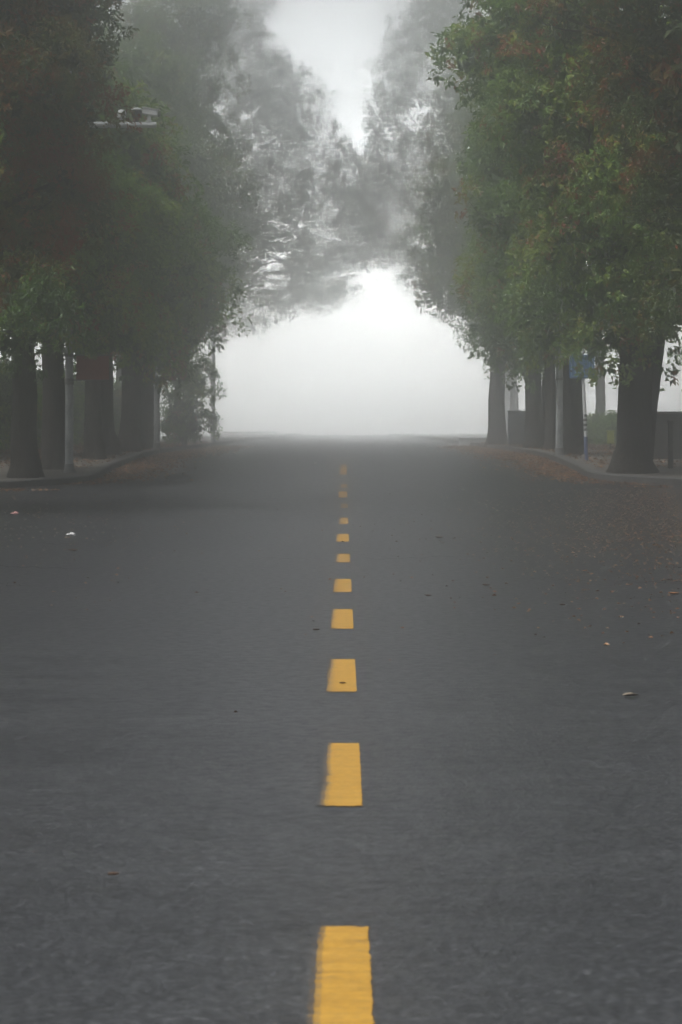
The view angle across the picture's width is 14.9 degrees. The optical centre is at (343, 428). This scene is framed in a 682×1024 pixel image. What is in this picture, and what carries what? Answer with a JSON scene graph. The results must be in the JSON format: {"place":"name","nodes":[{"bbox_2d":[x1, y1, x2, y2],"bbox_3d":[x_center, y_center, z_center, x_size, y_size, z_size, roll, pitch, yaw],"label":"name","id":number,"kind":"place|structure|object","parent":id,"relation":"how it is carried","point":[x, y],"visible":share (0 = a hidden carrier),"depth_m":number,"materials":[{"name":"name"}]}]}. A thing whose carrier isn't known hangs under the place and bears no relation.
{"place":"outdoors","nodes":[
{"label":"outdoors","id":0,"kind":"place"},
{"bbox_2d":[0,434,291,479],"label":"pavement","id":1,"kind":"structure","parent":0,"point":[4,469],"depth_m":54.66,"materials":[{"name":"grey concrete"}]},
{"bbox_2d":[0,357,121,450],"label":"hedge","id":2,"kind":"object","parent":1,"relation":"on","point":[6,393],"visible":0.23,"depth_m":68.88,"materials":[{"name":"green plant"}]},
{"bbox_2d":[3,23,118,330],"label":"street tree","id":3,"kind":"object","parent":1,"relation":"on","point":[104,37],"depth_m":87.20,"materials":[{"name":"green plant"}]},
{"bbox_2d":[2,40,144,316],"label":"street tree","id":4,"kind":"object","parent":1,"relation":"on","point":[121,70],"depth_m":76.93,"materials":[{"name":"green plant"}]},
{"bbox_2d":[34,36,118,264],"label":"street tree","id":5,"kind":"object","parent":1,"relation":"on","point":[97,108],"depth_m":65.13,"materials":[{"name":"green plant"}]},
{"bbox_2d":[0,0,153,477],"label":"street tree","id":6,"kind":"object","parent":1,"relation":"on","point":[28,324],"visible":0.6,"depth_m":47.81,"materials":[{"name":"green plant"}]},
{"bbox_2d":[3,0,198,469],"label":"street tree","id":7,"kind":"object","parent":1,"relation":"on","point":[53,434],"visible":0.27,"depth_m":51.51,"materials":[{"name":"green plant"}]},
{"bbox_2d":[62,71,160,472],"bbox_3d":[-4.403,-2.927,49.500,1.874,7.700,0.285,0,0,0],"label":"lamp post","id":8,"kind":"object","parent":1,"relation":"on","point":[88,369],"visible":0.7,"depth_m":49.45,"materials":[{"name":"metal"}]},
{"bbox_2d":[81,58,212,459],"bbox_3d":[-4.625,-3.488,55.940,3.548,8.756,5.218,0,0,0],"label":"street tree","id":9,"kind":"object","parent":1,"relation":"on","point":[94,447],"visible":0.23,"depth_m":55.66,"materials":[{"name":"green plant"}]},
{"bbox_2d":[101,74,217,454],"bbox_3d":[-4.541,-3.551,59.028,2.916,8.757,4.985,0,0,12],"label":"street tree","id":10,"kind":"object","parent":1,"relation":"on","point":[111,441],"visible":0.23,"depth_m":58.43,"materials":[{"name":"green plant"}]},
{"bbox_2d":[151,361,189,452],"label":"lamp post","id":11,"kind":"object","parent":1,"relation":"on","point":[156,444],"visible":0.31,"depth_m":65.94,"materials":[{"name":"metal"}]},
{"bbox_2d":[90,14,258,388],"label":"street tree","id":12,"kind":"object","parent":1,"relation":"on","point":[154,78],"visible":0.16,"depth_m":102.19,"materials":[{"name":"green plant"}]},
{"bbox_2d":[118,128,246,451],"bbox_3d":[-4.348,-3.588,63.200,4.022,8.754,5.102,0,0,0],"label":"street tree","id":13,"kind":"object","parent":1,"relation":"on","point":[129,435],"visible":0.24,"depth_m":62.41,"materials":[{"name":"green plant"}]},
{"bbox_2d":[96,0,271,436],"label":"street tree","id":14,"kind":"object","parent":1,"relation":"on","point":[199,33],"visible":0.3,"depth_m":117.33,"materials":[{"name":"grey plant"}]},
{"bbox_2d":[139,132,254,448],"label":"street tree","id":15,"kind":"object","parent":1,"relation":"on","point":[226,237],"visible":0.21,"depth_m":67.62,"materials":[{"name":"green plant"}]},
{"bbox_2d":[210,293,216,442],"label":"lamp post","id":16,"kind":"object","parent":1,"relation":"on","point":[213,384],"visible":0.42,"depth_m":94.94,"materials":[{"name":"metal"}]},
{"bbox_2d":[222,431,277,439],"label":"railing","id":17,"kind":"object","parent":1,"relation":"on","point":[241,432],"visible":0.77,"depth_m":155.93,"materials":[{"name":"white metal"}]},
{"bbox_2d":[185,0,328,433],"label":"street tree","id":18,"kind":"object","parent":1,"relation":"on","point":[268,108],"visible":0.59,"depth_m":175.05,"materials":[{"name":"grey plant"}]},
{"bbox_2d":[206,64,380,343],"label":"street tree","id":19,"kind":"object","parent":1,"relation":"on","point":[331,168],"visible":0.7,"depth_m":212.51,"materials":[{"name":"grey plant"}]},
{"bbox_2d":[0,435,681,1023],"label":"road","id":20,"kind":"structure","parent":0,"point":[502,845],"depth_m":10.81,"materials":[{"name":"grey asphalt"}]},
{"bbox_2d":[108,872,119,874],"bbox_3d":[-0.661,1.280,7.510,0.035,0.008,0.019,0,0,-17],"label":"fallen leaf","id":21,"kind":"object","parent":20,"relation":"on","point":[113,873],"visible":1,"depth_m":7.50,"materials":[{"name":"brown plant"}]},
{"bbox_2d":[0,434,300,487],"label":"kerb","id":22,"kind":"structure","parent":20,"relation":"on","point":[101,470],"depth_m":51.66,"materials":[{"name":"concrete"}]},
{"bbox_2d":[300,926,374,1023],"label":"road marking","id":23,"kind":"object","parent":20,"relation":"on","point":[337,978],"visible":1,"depth_m":6.13,"materials":[{"name":"yellow paint"}]},
{"bbox_2d":[316,743,362,805],"bbox_3d":[-0.014,1.287,9.810,0.166,0.001,1.791,0,0,0],"label":"road marking","id":24,"kind":"object","parent":20,"relation":"on","point":[340,767],"visible":1,"depth_m":9.67,"materials":[{"name":"yellow paint"}]},
{"bbox_2d":[0,441,681,711],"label":"leaf litter","id":25,"kind":"object","parent":20,"relation":"on","point":[190,453],"visible":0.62,"depth_m":51.50,"materials":[{"name":"brown plant"}]},
{"bbox_2d":[326,659,356,691],"bbox_3d":[-0.010,1.287,13.700,0.154,0.001,1.811,0,0,0],"label":"road marking","id":26,"kind":"object","parent":20,"relation":"on","point":[340,670],"visible":1,"depth_m":13.63,"materials":[{"name":"yellow paint"}]},
{"bbox_2d":[330,609,353,628],"bbox_3d":[-0.010,1.287,17.742,0.154,0.001,1.836,0,0,0],"label":"road marking","id":27,"kind":"object","parent":20,"relation":"on","point":[342,618],"visible":1,"depth_m":17.63,"materials":[{"name":"yellow paint"}]},
{"bbox_2d":[333,579,351,591],"bbox_3d":[-0.010,1.287,21.500,0.153,0.001,1.812,0,0,0],"label":"road marking","id":28,"kind":"object","parent":20,"relation":"on","point":[341,585],"visible":1,"depth_m":21.46,"materials":[{"name":"yellow paint"}]},
{"bbox_2d":[335,554,349,561],"bbox_3d":[-0.010,1.287,26.050,0.154,0.001,1.715,0,0,0],"label":"road marking","id":29,"kind":"object","parent":20,"relation":"on","point":[342,557],"visible":1,"depth_m":26.13,"materials":[{"name":"yellow paint"}]},
{"bbox_2d":[336,534,348,541],"bbox_3d":[-0.011,1.287,30.897,0.153,0.001,2.213,0,0,0],"label":"road marking","id":30,"kind":"object","parent":20,"relation":"on","point":[342,537],"visible":1,"depth_m":30.94,"materials":[{"name":"yellow paint"}]},
{"bbox_2d":[337,518,347,523],"bbox_3d":[-0.010,1.279,36.352,0.153,0.015,2.113,0,0,0],"label":"road marking","id":31,"kind":"object","parent":20,"relation":"on","point":[342,521],"visible":1,"depth_m":36.16,"materials":[{"name":"yellow paint"}]},
{"bbox_2d":[338,491,346,497],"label":"road marking","id":32,"kind":"object","parent":20,"relation":"on","point":[342,494],"visible":1,"depth_m":44.81,"materials":[{"name":"yellow paint"}]},
{"bbox_2d":[339,464,346,474],"bbox_3d":[-0.010,0.824,53.150,0.153,0.134,4.709,0,0,0],"label":"road marking","id":33,"kind":"object","parent":20,"relation":"on","point":[343,469],"visible":1,"depth_m":52.88,"materials":[{"name":"yellow paint"}]},
{"bbox_2d":[338,504,347,507],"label":"road marking","id":34,"kind":"object","parent":20,"relation":"on","point":[342,505],"visible":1,"depth_m":41.22,"materials":[{"name":"yellow paint"}]},
{"bbox_2d":[387,434,681,484],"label":"kerb","id":35,"kind":"structure","parent":20,"relation":"on","point":[583,469],"depth_m":51.88,"materials":[{"name":"concrete"}]},
{"bbox_2d":[622,693,638,695],"bbox_3d":[1.377,1.276,12.541,0.085,0.015,0.047,0,0,-23],"label":"fallen leaf","id":36,"kind":"object","parent":20,"relation":"on","point":[629,694],"visible":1,"depth_m":12.53,"materials":[{"name":"beige plant"}]},
{"bbox_2d":[0,0,681,434],"label":"sky","id":37,"kind":"structure","parent":0,"point":[380,366],"materials":[{"name":"white"}]},
{"bbox_2d":[395,434,681,477],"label":"pavement","id":38,"kind":"structure","parent":0,"point":[676,471],"depth_m":54.66,"materials":[{"name":"grey concrete"}]},
{"bbox_2d":[332,0,456,300],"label":"street tree","id":39,"kind":"object","parent":38,"relation":"on","point":[382,194],"visible":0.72,"depth_m":204.16,"materials":[{"name":"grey plant"}]},
{"bbox_2d":[388,0,509,433],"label":"street tree","id":40,"kind":"object","parent":38,"relation":"on","point":[430,132],"visible":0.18,"depth_m":167.58,"materials":[{"name":"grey plant"}]},
{"bbox_2d":[393,93,520,437],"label":"street tree","id":41,"kind":"object","parent":38,"relation":"on","point":[446,253],"visible":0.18,"depth_m":127.68,"materials":[{"name":"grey plant"}]},
{"bbox_2d":[451,115,543,447],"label":"street tree","id":42,"kind":"object","parent":38,"relation":"on","point":[497,433],"visible":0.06,"depth_m":84.77,"materials":[{"name":"green plant"}]},
{"bbox_2d":[448,1,555,447],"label":"street tree","id":43,"kind":"object","parent":38,"relation":"on","point":[534,429],"visible":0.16,"depth_m":69.75,"materials":[{"name":"green plant"}]},
{"bbox_2d":[505,411,525,447],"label":"utility cabinet","id":44,"kind":"object","parent":38,"relation":"on","point":[516,426],"visible":0.64,"depth_m":74.79,"materials":[{"name":"metal"}]},
{"bbox_2d":[480,64,555,449],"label":"street tree","id":45,"kind":"object","parent":38,"relation":"on","point":[550,411],"visible":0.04,"depth_m":65.92,"materials":[{"name":"green plant"}]},
{"bbox_2d":[424,0,681,473],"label":"street tree","id":46,"kind":"object","parent":38,"relation":"on","point":[539,108],"visible":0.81,"depth_m":48.51,"materials":[{"name":"green plant"}]},
{"bbox_2d":[553,262,565,455],"bbox_3d":[4.790,-1.666,58.000,0.296,4.700,0.296,0,0,0],"label":"lamp post","id":47,"kind":"object","parent":38,"relation":"on","point":[559,450],"visible":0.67,"depth_m":57.93,"materials":[{"name":"metal"}]},
{"bbox_2d":[452,1,677,453],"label":"street tree","id":48,"kind":"object","parent":38,"relation":"on","point":[485,165],"visible":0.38,"depth_m":58.34,"materials":[{"name":"green plant"}]},
{"bbox_2d":[569,348,594,459],"bbox_3d":[5.014,-0.472,54.984,0.532,2.448,0.111,0,0,0],"label":"street sign","id":49,"kind":"object","parent":38,"relation":"on","point":[583,363],"visible":0.62,"depth_m":54.96,"materials":[{"name":"blue metal"}]},
{"bbox_2d":[587,410,616,445],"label":"hedge","id":50,"kind":"object","parent":38,"relation":"on","point":[599,426],"visible":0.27,"depth_m":81.91,"materials":[{"name":"green plant"}]},
{"bbox_2d":[606,430,614,448],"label":"litter bin","id":51,"kind":"object","parent":38,"relation":"on","point":[610,437],"visible":0.92,"depth_m":65.92,"materials":[{"name":"yellow plastic"}]},
{"bbox_2d":[582,261,652,416],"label":"street tree","id":52,"kind":"object","parent":38,"relation":"on","point":[600,406],"visible":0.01,"depth_m":103.86,"materials":[{"name":"green plant"}]},
{"bbox_2d":[582,5,681,318],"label":"street tree","id":53,"kind":"object","parent":38,"relation":"on","point":[673,289],"visible":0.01,"depth_m":93.20,"materials":[{"name":"green plant"}]},
{"bbox_2d":[653,411,681,458],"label":"garden wall","id":54,"kind":"structure","parent":38,"relation":"on","point":[661,443],"depth_m":55.38,"materials":[{"name":"concrete"}]},
{"bbox_2d":[667,420,673,467],"bbox_3d":[6.383,0.306,51.000,0.130,0.965,0.130,0,0,0],"label":"bollard","id":55,"kind":"object","parent":38,"relation":"on","point":[670,443],"visible":0.97,"depth_m":50.95,"materials":[{"name":"metal"}]},
{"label":"ground","id":56,"kind":"structure","parent":0,"visible":0},
{"bbox_2d":[160,351,227,444],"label":"shrub","id":57,"kind":"object","parent":56,"relation":"on","point":[179,424],"visible":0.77,"depth_m":81.74,"materials":[{"name":"green plant"}]},
{"bbox_2d":[457,437,486,445],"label":"planter wall","id":58,"kind":"structure","parent":56,"relation":"on","point":[465,440],"depth_m":96.20,"materials":[{"name":"white paint"}]},
{"bbox_2d":[515,0,681,358],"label":"street tree","id":59,"kind":"object","parent":56,"relation":"on","point":[637,37],"visible":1,"depth_m":41.88,"materials":[{"name":"green plant"}]},
{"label":"pavement","id":60,"kind":"structure","parent":0,"visible":0},
{"bbox_2d":[0,0,143,312],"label":"street tree","id":61,"kind":"object","parent":60,"relation":"on","point":[64,164],"visible":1,"depth_m":40.15,"materials":[{"name":"green plant"}]}
]}

